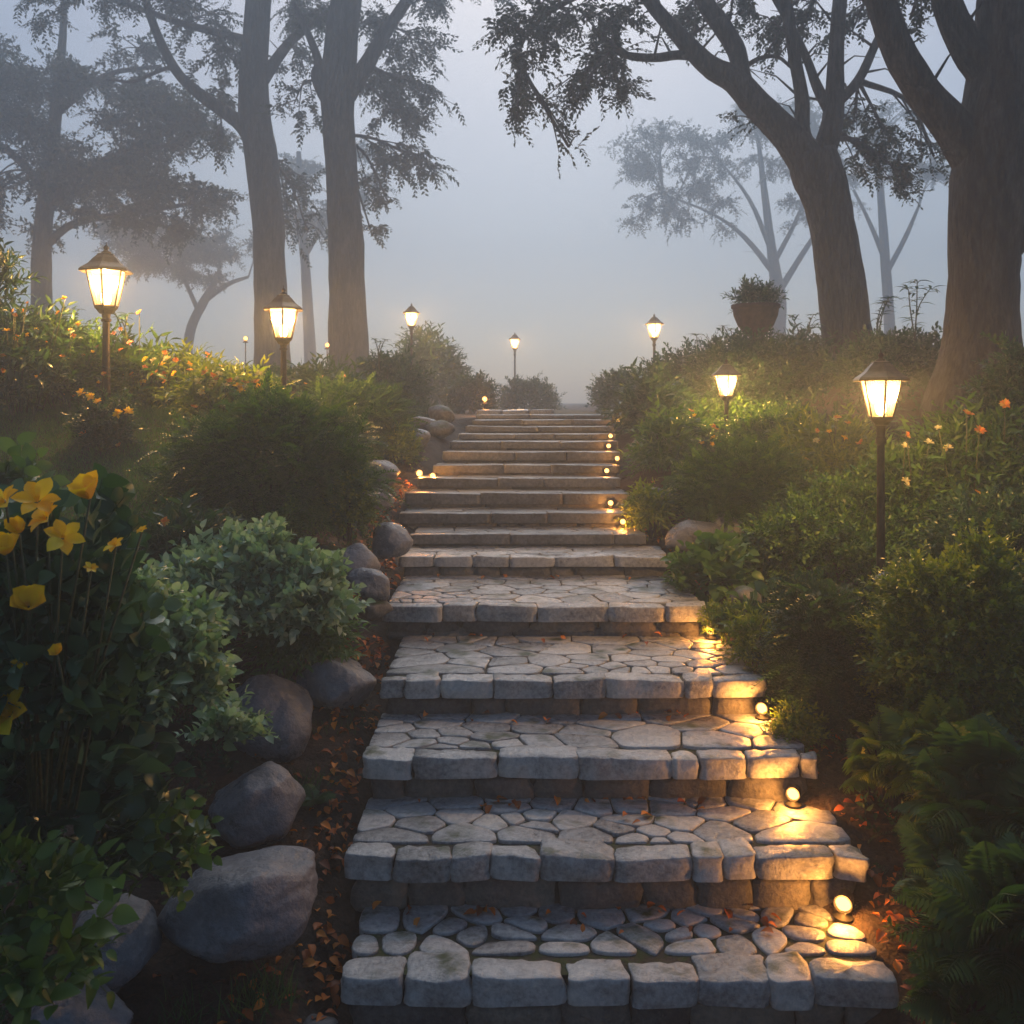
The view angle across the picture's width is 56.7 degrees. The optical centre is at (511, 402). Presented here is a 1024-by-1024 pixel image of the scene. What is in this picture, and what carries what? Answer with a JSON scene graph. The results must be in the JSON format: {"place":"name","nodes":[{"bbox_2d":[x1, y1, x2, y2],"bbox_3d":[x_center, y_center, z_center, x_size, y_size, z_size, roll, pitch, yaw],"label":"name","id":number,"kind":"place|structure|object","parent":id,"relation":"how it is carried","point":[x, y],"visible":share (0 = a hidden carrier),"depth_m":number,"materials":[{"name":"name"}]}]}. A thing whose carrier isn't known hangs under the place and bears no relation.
{"place":"outdoors","nodes":[
{"label":"outdoors","id":0,"kind":"place"},
{"bbox_2d":[0,394,314,638],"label":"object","id":1,"kind":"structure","parent":0,"point":[51,412],"depth_m":6.65,"materials":[{"name":"green plant"}]},
{"bbox_2d":[0,374,1023,1023],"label":"ground","id":2,"kind":"structure","parent":0,"point":[866,922],"depth_m":3.76,"materials":[{"name":"soil"}]},
{"bbox_2d":[0,431,70,502],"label":"leafy plant","id":3,"kind":"object","parent":2,"relation":"on","point":[24,465],"visible":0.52,"depth_m":4.61,"materials":[{"name":"green plant"}]},
{"bbox_2d":[0,287,127,416],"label":"flowering plant","id":4,"kind":"object","parent":2,"relation":"on","point":[18,330],"visible":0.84,"depth_m":7.13,"materials":[{"name":"green plant"}]},
{"bbox_2d":[0,237,49,314],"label":"leafy plant","id":5,"kind":"object","parent":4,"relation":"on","point":[5,272],"visible":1,"depth_m":6.86,"materials":[{"name":"green plant"}]},
{"bbox_2d":[0,817,139,1023],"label":"leafy plant","id":6,"kind":"object","parent":2,"relation":"on","point":[27,982],"visible":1,"depth_m":2.35,"materials":[{"name":"green plant"}]},
{"bbox_2d":[0,309,141,409],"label":"flowering plant","id":7,"kind":"object","parent":2,"relation":"on","point":[81,349],"visible":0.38,"depth_m":7.36,"materials":[{"name":"green plant"}]},
{"bbox_2d":[30,983,132,1023],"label":"boulder","id":8,"kind":"object","parent":2,"relation":"on","point":[72,1010],"visible":0.62,"depth_m":2.75,"materials":[{"name":"stone"}]},
{"bbox_2d":[0,462,193,812],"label":"lily plant","id":9,"kind":"object","parent":2,"relation":"on","point":[57,572],"visible":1,"depth_m":2.44,"materials":[{"name":"green plant"}]},
{"bbox_2d":[58,387,150,457],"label":"flowering plant","id":10,"kind":"object","parent":2,"relation":"on","point":[90,430],"visible":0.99,"depth_m":6.61,"materials":[{"name":"green plant"}]},
{"bbox_2d":[78,242,132,411],"bbox_3d":[-3.124,-0.521,7.300,0.352,1.440,0.406,0,0,-9],"label":"lantern post","id":11,"kind":"object","parent":2,"relation":"on","point":[107,262],"visible":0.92,"depth_m":7.27,"materials":[{"name":"metal"}]},
{"bbox_2d":[0,663,211,913],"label":"leafy plant","id":12,"kind":"object","parent":2,"relation":"on","point":[123,780],"visible":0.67,"depth_m":2.81,"materials":[{"name":"green plant"}]},
{"bbox_2d":[66,893,161,993],"bbox_3d":[-1.282,1.748,3.040,0.296,0.257,0.297,0,0,0],"label":"boulder","id":13,"kind":"object","parent":2,"relation":"on","point":[136,947],"visible":0.46,"depth_m":2.98,"materials":[{"name":"stone"}]},
{"bbox_2d":[53,309,186,410],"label":"flowering plant","id":14,"kind":"object","parent":2,"relation":"on","point":[133,364],"visible":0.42,"depth_m":7.54,"materials":[{"name":"green plant"}]},
{"bbox_2d":[0,10,248,324],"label":"spreading tree","id":15,"kind":"object","parent":2,"relation":"on","point":[63,181],"visible":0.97,"depth_m":26.53,"materials":[{"name":"green plant"}]},
{"bbox_2d":[18,553,243,731],"bbox_3d":[-1.373,0.846,3.246,0.873,0.694,0.713,0,0,0],"label":"leafy plant","id":16,"kind":"object","parent":2,"relation":"on","point":[192,634],"visible":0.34,"depth_m":3.18,"materials":[{"name":"green plant"}]},
{"bbox_2d":[95,789,224,911],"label":"leafy plant","id":17,"kind":"object","parent":2,"relation":"on","point":[190,848],"visible":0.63,"depth_m":2.93,"materials":[{"name":"green plant"}]},
{"bbox_2d":[13,0,328,369],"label":"tall tree","id":18,"kind":"object","parent":2,"relation":"on","point":[258,70],"visible":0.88,"depth_m":21.89,"materials":[{"name":"brown plant"}]},
{"bbox_2d":[119,337,239,408],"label":"flowering plant","id":19,"kind":"object","parent":2,"relation":"on","point":[187,366],"visible":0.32,"depth_m":7.63,"materials":[{"name":"green plant"}]},
{"bbox_2d":[85,213,286,359],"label":"spreading tree","id":20,"kind":"object","parent":2,"relation":"on","point":[147,259],"visible":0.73,"depth_m":43.21,"materials":[{"name":"green plant"}]},
{"bbox_2d":[126,485,293,652],"bbox_3d":[-1.719,0.831,4.911,1.192,0.835,1.056,0,0,0],"label":"leafy plant","id":21,"kind":"object","parent":2,"relation":"on","point":[176,522],"visible":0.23,"depth_m":4.75,"materials":[{"name":"green plant"}]},
{"bbox_2d":[149,349,301,425],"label":"flowering plant","id":22,"kind":"object","parent":2,"relation":"on","point":[205,389],"visible":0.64,"depth_m":7.10,"materials":[{"name":"green plant"}]},
{"bbox_2d":[175,684,279,750],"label":"leafy plant","id":23,"kind":"object","parent":2,"relation":"on","point":[216,722],"visible":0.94,"depth_m":3.68,"materials":[{"name":"green plant"}]},
{"bbox_2d":[157,845,317,962],"bbox_3d":[-0.914,1.672,3.174,0.509,0.303,0.422,0,0,0],"label":"boulder","id":24,"kind":"object","parent":2,"relation":"on","point":[252,905],"visible":0.97,"depth_m":3.04,"materials":[{"name":"stone"}]},
{"bbox_2d":[208,761,305,848],"bbox_3d":[-0.984,1.553,3.680,0.351,0.302,0.370,0,0,0],"label":"boulder","id":25,"kind":"object","parent":2,"relation":"on","point":[260,805],"visible":1,"depth_m":3.55,"materials":[{"name":"stone"}]},
{"bbox_2d":[202,951,313,1023],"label":"grass tuft","id":26,"kind":"object","parent":2,"relation":"on","point":[271,987],"visible":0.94,"depth_m":3.01,"materials":[{"name":"green plant"}]},
{"bbox_2d":[149,511,375,646],"bbox_3d":[-1.197,0.817,4.507,1.120,0.594,0.955,0,0,0],"label":"leafy plant","id":27,"kind":"object","parent":2,"relation":"on","point":[261,571],"visible":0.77,"depth_m":4.31,"materials":[{"name":"green plant"}]},
{"bbox_2d":[126,370,409,546],"bbox_3d":[-1.534,0.361,6.090,1.786,1.160,1.572,0,0,0],"label":"round bush","id":28,"kind":"object","parent":2,"relation":"on","point":[322,455],"visible":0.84,"depth_m":5.76,"materials":[{"name":"green plant"}]},
{"bbox_2d":[226,674,312,762],"bbox_3d":[-1.096,1.427,4.257,0.431,0.428,0.460,0,0,0],"label":"boulder","id":29,"kind":"object","parent":2,"relation":"on","point":[289,703],"visible":0.58,"depth_m":4.10,"materials":[{"name":"stone"}]},
{"bbox_2d":[263,285,302,393],"bbox_3d":[-1.868,-0.358,7.750,0.305,1.205,0.353,0,0,-10],"label":"lantern post","id":30,"kind":"object","parent":2,"relation":"on","point":[283,301],"visible":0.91,"depth_m":7.72,"materials":[{"name":"metal"}]},
{"bbox_2d":[231,607,377,682],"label":"leafy plant","id":31,"kind":"object","parent":2,"relation":"on","point":[309,644],"visible":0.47,"depth_m":4.55,"materials":[{"name":"green plant"}]},
{"bbox_2d":[279,350,383,416],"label":"flowering plant","id":32,"kind":"object","parent":2,"relation":"on","point":[311,374],"visible":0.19,"depth_m":9.11,"materials":[{"name":"green plant"}]},
{"bbox_2d":[296,657,376,708],"bbox_3d":[-0.844,1.345,4.542,0.345,0.261,0.317,0,0,-32],"label":"boulder","id":33,"kind":"object","parent":2,"relation":"on","point":[335,683],"visible":0.8,"depth_m":4.45,"materials":[{"name":"stone"}]},
{"bbox_2d":[278,140,399,367],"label":"foggy tree","id":34,"kind":"object","parent":2,"relation":"on","point":[308,314],"visible":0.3,"depth_m":45.81,"materials":[{"name":"plant"}]},
{"bbox_2d":[315,465,380,540],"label":"round bush","id":35,"kind":"object","parent":2,"relation":"on","point":[353,514],"visible":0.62,"depth_m":5.91,"materials":[{"name":"green plant"}]},
{"bbox_2d":[343,543,380,586],"bbox_3d":[-0.906,0.922,5.386,0.315,0.245,0.278,0,0,0],"label":"boulder","id":36,"kind":"object","parent":2,"relation":"on","point":[359,555],"visible":0.38,"depth_m":5.32,"materials":[{"name":"stone"}]},
{"bbox_2d":[295,371,430,459],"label":"round bush","id":37,"kind":"object","parent":2,"relation":"on","point":[386,402],"visible":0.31,"depth_m":8.41,"materials":[{"name":"green plant"}]},
{"bbox_2d":[358,598,392,620],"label":"boulder","id":38,"kind":"object","parent":2,"relation":"on","point":[376,609],"visible":0.61,"depth_m":5.04,"materials":[{"name":"stone"}]},
{"bbox_2d":[346,567,389,600],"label":"boulder","id":39,"kind":"object","parent":38,"relation":"on","point":[376,582],"visible":0.92,"depth_m":5.07,"materials":[{"name":"stone"}]},
{"bbox_2d":[372,522,412,558],"bbox_3d":[-0.776,0.880,6.093,0.284,0.229,0.252,0,0,16],"label":"boulder","id":40,"kind":"object","parent":2,"relation":"on","point":[391,539],"visible":0.98,"depth_m":6.00,"materials":[{"name":"stone"}]},
{"bbox_2d":[350,345,439,414],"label":"round bush","id":41,"kind":"object","parent":2,"relation":"on","point":[409,376],"visible":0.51,"depth_m":11.34,"materials":[{"name":"green plant"}]},
{"bbox_2d":[255,0,537,373],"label":"tall tree","id":42,"kind":"object","parent":2,"relation":"on","point":[341,77],"visible":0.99,"depth_m":19.92,"materials":[{"name":"brown plant"}]},
{"bbox_2d":[368,419,428,468],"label":"round bush","id":43,"kind":"object","parent":2,"relation":"on","point":[412,447],"visible":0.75,"depth_m":8.30,"materials":[{"name":"green plant"}]},
{"bbox_2d":[386,320,473,404],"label":"round bush","id":44,"kind":"object","parent":2,"relation":"on","point":[445,362],"visible":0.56,"depth_m":17.33,"materials":[{"name":"green plant"}]},
{"bbox_2d":[438,367,504,413],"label":"round bush","id":45,"kind":"object","parent":2,"relation":"on","point":[467,392],"visible":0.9,"depth_m":15.29,"materials":[{"name":"green plant"}]},
{"bbox_2d":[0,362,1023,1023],"bbox_3d":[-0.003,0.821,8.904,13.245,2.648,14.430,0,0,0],"label":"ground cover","id":46,"kind":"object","parent":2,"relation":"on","point":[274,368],"visible":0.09,"depth_m":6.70,"materials":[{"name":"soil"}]},
{"bbox_2d":[404,489,628,508],"bbox_3d":[0.037,0.821,7.658,1.764,0.239,0.485,0,0,0],"label":"stone step","id":47,"kind":"object","parent":2,"relation":"on","point":[510,498],"visible":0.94,"depth_m":7.43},
{"bbox_2d":[399,507,635,528],"bbox_3d":[0.046,0.927,7.292,1.775,0.226,0.496,0,0,0],"label":"stone step","id":48,"kind":"object","parent":2,"relation":"on","point":[414,518],"visible":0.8,"depth_m":7.05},
{"bbox_2d":[417,475,620,490],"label":"stone step","id":49,"kind":"object","parent":2,"relation":"on","point":[521,482],"visible":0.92,"depth_m":7.78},
{"bbox_2d":[433,463,620,476],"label":"stone step","id":50,"kind":"object","parent":2,"relation":"on","point":[594,469],"visible":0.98,"depth_m":8.12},
{"bbox_2d":[410,526,645,546],"bbox_3d":[0.110,1.020,6.893,1.661,0.213,0.554,0,0,0],"label":"stone step","id":51,"kind":"object","parent":2,"relation":"on","point":[522,536],"visible":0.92,"depth_m":6.63,"materials":[{"name":"stone"}]},
{"bbox_2d":[495,373,566,409],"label":"round bush","id":52,"kind":"object","parent":2,"relation":"on","point":[520,393],"visible":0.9,"depth_m":18.73,"materials":[{"name":"green plant"}]},
{"bbox_2d":[443,450,619,464],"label":"stone step","id":53,"kind":"object","parent":2,"relation":"on","point":[529,456],"visible":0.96,"depth_m":8.46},
{"bbox_2d":[450,440,617,449],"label":"stone step","id":54,"kind":"object","parent":2,"relation":"on","point":[527,445],"visible":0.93,"depth_m":8.81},
{"bbox_2d":[398,546,670,576],"bbox_3d":[0.150,1.121,6.447,1.801,0.256,0.586,0,0,0],"label":"stone step","id":55,"kind":"object","parent":2,"relation":"on","point":[581,561],"visible":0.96,"depth_m":6.20,"materials":[{"name":"stone"}]},
{"bbox_2d":[458,433,615,440],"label":"stone step","id":56,"kind":"object","parent":2,"relation":"on","point":[534,436],"visible":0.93,"depth_m":9.15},
{"bbox_2d":[465,425,613,432],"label":"stone step","id":57,"kind":"object","parent":2,"relation":"on","point":[535,429],"visible":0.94,"depth_m":9.53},
{"bbox_2d":[472,419,613,425],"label":"stone step","id":58,"kind":"object","parent":2,"relation":"on","point":[540,422],"visible":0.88,"depth_m":9.96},
{"bbox_2d":[476,414,609,418],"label":"stone step","id":59,"kind":"object","parent":2,"relation":"on","point":[539,416],"visible":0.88,"depth_m":10.45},
{"bbox_2d":[381,575,705,645],"bbox_3d":[0.185,1.267,5.762,1.831,0.300,1.055,0,0,0],"label":"stone step","id":60,"kind":"object","parent":2,"relation":"on","point":[497,606],"visible":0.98,"depth_m":5.29,"materials":[{"name":"stone"}]},
{"bbox_2d":[152,477,955,1023],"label":"fallen leaves","id":61,"kind":"object","parent":2,"relation":"on","point":[346,943],"visible":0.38,"depth_m":3.58,"materials":[{"name":"orange plant"}]},
{"bbox_2d":[379,634,765,716],"bbox_3d":[0.292,1.434,4.889,1.824,0.295,0.963,0,0,0],"label":"stone step","id":62,"kind":"object","parent":2,"relation":"on","point":[551,675],"visible":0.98,"depth_m":4.48,"materials":[{"name":"stone"}]},
{"bbox_2d":[362,712,817,801],"bbox_3d":[0.324,1.603,4.214,1.893,0.307,0.666,0,0,0],"label":"stone step","id":63,"kind":"object","parent":2,"relation":"on","point":[578,757],"visible":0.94,"depth_m":3.94,"materials":[{"name":"stone"}]},
{"bbox_2d":[344,795,869,921],"bbox_3d":[0.338,1.788,3.703,1.899,0.324,0.624,0,0,0],"label":"stone step","id":64,"kind":"object","parent":2,"relation":"on","point":[404,852],"visible":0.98,"depth_m":3.45,"materials":[{"name":"stone"}]},
{"bbox_2d":[593,363,642,415],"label":"round bush","id":65,"kind":"object","parent":2,"relation":"on","point":[606,395],"visible":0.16,"depth_m":12.43,"materials":[{"name":"green plant"}]},
{"bbox_2d":[340,903,898,1023],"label":"stone step","id":66,"kind":"object","parent":2,"relation":"on","point":[806,964],"visible":0.99,"depth_m":3.06,"materials":[{"name":"stone"}]},
{"bbox_2d":[833,889,853,923],"bbox_3d":[1.179,1.781,3.366,0.076,0.089,0.090,0,0,28],"label":"footlight","id":67,"kind":"object","parent":66,"relation":"on","point":[843,902],"visible":1,"depth_m":3.34,"materials":[{"name":"glass"}]},
{"bbox_2d":[611,476,686,541],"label":"round bush","id":68,"kind":"object","parent":2,"relation":"on","point":[648,507],"visible":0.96,"depth_m":6.93,"materials":[{"name":"green plant"}]},
{"bbox_2d":[600,356,705,439],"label":"round bush","id":69,"kind":"object","parent":2,"relation":"on","point":[630,413],"visible":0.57,"depth_m":9.66,"materials":[{"name":"green plant"}]},
{"bbox_2d":[618,392,709,478],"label":"round bush","id":70,"kind":"object","parent":2,"relation":"on","point":[660,445],"visible":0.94,"depth_m":8.10,"materials":[{"name":"green plant"}]},
{"bbox_2d":[610,336,742,416],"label":"round bush","id":71,"kind":"object","parent":2,"relation":"on","point":[672,364],"visible":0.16,"depth_m":10.65,"materials":[{"name":"green plant"}]},
{"bbox_2d":[665,520,720,552],"bbox_3d":[1.254,0.914,6.487,0.429,0.226,0.323,0,0,0],"label":"boulder","id":72,"kind":"object","parent":2,"relation":"on","point":[684,531],"visible":0.5,"depth_m":6.39,"materials":[{"name":"stone"}]},
{"bbox_2d":[664,402,728,454],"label":"shrub","id":73,"kind":"object","parent":2,"relation":"on","point":[708,428],"visible":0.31,"depth_m":8.48,"materials":[{"name":"green plant"}]},
{"bbox_2d":[472,0,949,356],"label":"forked tree","id":74,"kind":"object","parent":2,"relation":"on","point":[818,172],"visible":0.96,"depth_m":10.92,"materials":[{"name":"brown plant"}]},
{"bbox_2d":[658,523,763,607],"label":"shrub","id":75,"kind":"object","parent":2,"relation":"on","point":[716,559],"visible":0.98,"depth_m":5.63,"materials":[{"name":"green plant"}]},
{"bbox_2d":[696,591,748,645],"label":"round bush","id":76,"kind":"object","parent":2,"relation":"on","point":[716,614],"visible":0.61,"depth_m":5.12,"materials":[{"name":"green plant"}]},
{"bbox_2d":[598,96,871,342],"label":"foggy tree","id":77,"kind":"object","parent":2,"relation":"on","point":[643,169],"visible":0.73,"depth_m":45.81,"materials":[{"name":"grey plant"}]},
{"bbox_2d":[662,430,823,531],"bbox_3d":[1.675,0.569,6.915,1.279,0.760,1.077,0,0,0],"label":"round bush","id":78,"kind":"object","parent":2,"relation":"on","point":[740,476],"visible":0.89,"depth_m":6.67,"materials":[{"name":"green plant"}]},
{"bbox_2d":[710,598,779,674],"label":"round bush","id":79,"kind":"object","parent":2,"relation":"on","point":[743,643],"visible":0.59,"depth_m":4.73,"materials":[{"name":"green plant"}]},
{"bbox_2d":[719,273,788,394],"bbox_3d":[2.696,-0.685,10.336,0.678,1.445,0.742,0,0,-20],"label":"planter urn","id":80,"kind":"object","parent":2,"relation":"on","point":[760,308],"visible":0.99,"depth_m":10.15,"materials":[{"name":"ceramic"}]},
{"bbox_2d":[725,577,788,625],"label":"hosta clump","id":81,"kind":"object","parent":2,"relation":"on","point":[761,587],"visible":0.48,"depth_m":5.04,"materials":[{"name":"green plant"}]},
{"bbox_2d":[675,324,847,412],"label":"round bush","id":82,"kind":"object","parent":2,"relation":"on","point":[783,365],"visible":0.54,"depth_m":9.76,"materials":[{"name":"green plant"}]},
{"bbox_2d":[707,400,825,447],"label":"round bush","id":83,"kind":"object","parent":2,"relation":"on","point":[762,420],"visible":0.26,"depth_m":8.35,"materials":[{"name":"green plant"}]},
{"bbox_2d":[739,314,842,376],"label":"round bush","id":84,"kind":"object","parent":2,"relation":"on","point":[820,340],"visible":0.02,"depth_m":11.00,"materials":[{"name":"green plant"}]},
{"bbox_2d":[758,699,832,759],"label":"round bush","id":85,"kind":"object","parent":2,"relation":"on","point":[802,728],"visible":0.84,"depth_m":4.17,"materials":[{"name":"green plant"}]},
{"bbox_2d":[735,568,895,742],"bbox_3d":[1.522,1.238,4.520,0.828,0.875,0.850,0,0,-31],"label":"round bush","id":86,"kind":"object","parent":2,"relation":"on","point":[814,632],"visible":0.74,"depth_m":4.35,"materials":[{"name":"green plant"}]},
{"bbox_2d":[764,402,899,480],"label":"flowering plant","id":87,"kind":"object","parent":2,"relation":"on","point":[854,429],"visible":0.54,"depth_m":7.28,"materials":[{"name":"green plant"}]},
{"bbox_2d":[730,440,943,608],"bbox_3d":[2.058,0.892,6.016,1.547,1.314,1.470,0,0,0],"label":"round bush","id":88,"kind":"object","parent":2,"relation":"on","point":[832,515],"visible":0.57,"depth_m":5.73,"materials":[{"name":"green plant"}]},
{"bbox_2d":[787,433,928,483],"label":"round bush","id":89,"kind":"object","parent":2,"relation":"on","point":[841,457],"visible":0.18,"depth_m":7.00,"materials":[{"name":"green plant"}]},
{"bbox_2d":[795,321,942,389],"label":"round bush","id":90,"kind":"object","parent":2,"relation":"on","point":[905,353],"visible":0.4,"depth_m":9.03,"materials":[{"name":"green plant"}]},
{"bbox_2d":[839,712,915,805],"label":"fern","id":91,"kind":"object","parent":2,"relation":"on","point":[867,765],"visible":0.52,"depth_m":3.80,"materials":[{"name":"green plant"}]},
{"bbox_2d":[853,349,909,608],"bbox_3d":[1.964,0.589,5.050,0.256,1.753,0.296,0,0,7],"label":"lantern post","id":92,"kind":"object","parent":2,"relation":"on","point":[880,369],"visible":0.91,"depth_m":5.03,"materials":[{"name":"metal"}]},
{"bbox_2d":[817,98,950,336],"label":"foggy tree","id":93,"kind":"object","parent":2,"relation":"on","point":[882,245],"visible":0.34,"depth_m":43.85,"materials":[{"name":"grey plant"}]},
{"bbox_2d":[844,431,964,527],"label":"flowering plant","id":94,"kind":"object","parent":2,"relation":"on","point":[898,475],"visible":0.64,"depth_m":5.86,"materials":[{"name":"green plant"}]},
{"bbox_2d":[842,517,1023,750],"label":"round bush","id":95,"kind":"object","parent":2,"relation":"on","point":[963,608],"visible":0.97,"depth_m":3.97,"materials":[{"name":"green plant"}]},
{"bbox_2d":[877,693,1000,829],"bbox_3d":[1.669,1.388,3.706,0.510,0.473,0.630,0,0,42],"label":"fern","id":96,"kind":"object","parent":2,"relation":"on","point":[903,727],"visible":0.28,"depth_m":3.73,"materials":[{"name":"green plant"}]},
{"bbox_2d":[861,0,1023,428],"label":"thick tree","id":97,"kind":"object","parent":2,"relation":"on","point":[977,133],"visible":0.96,"depth_m":7.42,"materials":[{"name":"brown plant"}]},
{"bbox_2d":[891,816,1010,929],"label":"fern","id":98,"kind":"object","parent":2,"relation":"on","point":[920,863],"visible":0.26,"depth_m":3.15,"materials":[{"name":"green plant"}]},
{"bbox_2d":[890,471,1023,577],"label":"round bush","id":99,"kind":"object","parent":2,"relation":"on","point":[1005,515],"visible":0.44,"depth_m":5.15,"materials":[{"name":"green plant"}]},
{"bbox_2d":[891,391,1023,528],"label":"flowering plant","id":100,"kind":"object","parent":2,"relation":"on","point":[1001,461],"visible":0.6,"depth_m":5.84,"materials":[{"name":"green plant"}]},
{"bbox_2d":[893,712,1023,857],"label":"fern","id":101,"kind":"object","parent":2,"relation":"on","point":[981,785],"visible":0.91,"depth_m":3.33,"materials":[{"name":"green plant"}]},
{"bbox_2d":[894,832,1023,1023],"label":"fern","id":102,"kind":"object","parent":2,"relation":"on","point":[980,917],"visible":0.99,"depth_m":2.76,"materials":[{"name":"green plant"}]},
{"bbox_2d":[896,947,1023,1023],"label":"fern","id":103,"kind":"object","parent":2,"relation":"on","point":[937,998],"visible":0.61,"depth_m":2.72,"materials":[{"name":"green plant"}]},
{"bbox_2d":[955,330,1023,454],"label":"round bush","id":104,"kind":"object","parent":2,"relation":"on","point":[1005,380],"visible":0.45,"depth_m":6.26,"materials":[{"name":"green plant"}]},
{"bbox_2d":[0,0,1023,403],"label":"sky","id":105,"kind":"structure","parent":0,"point":[522,249],"materials":[{"name":"grey"}]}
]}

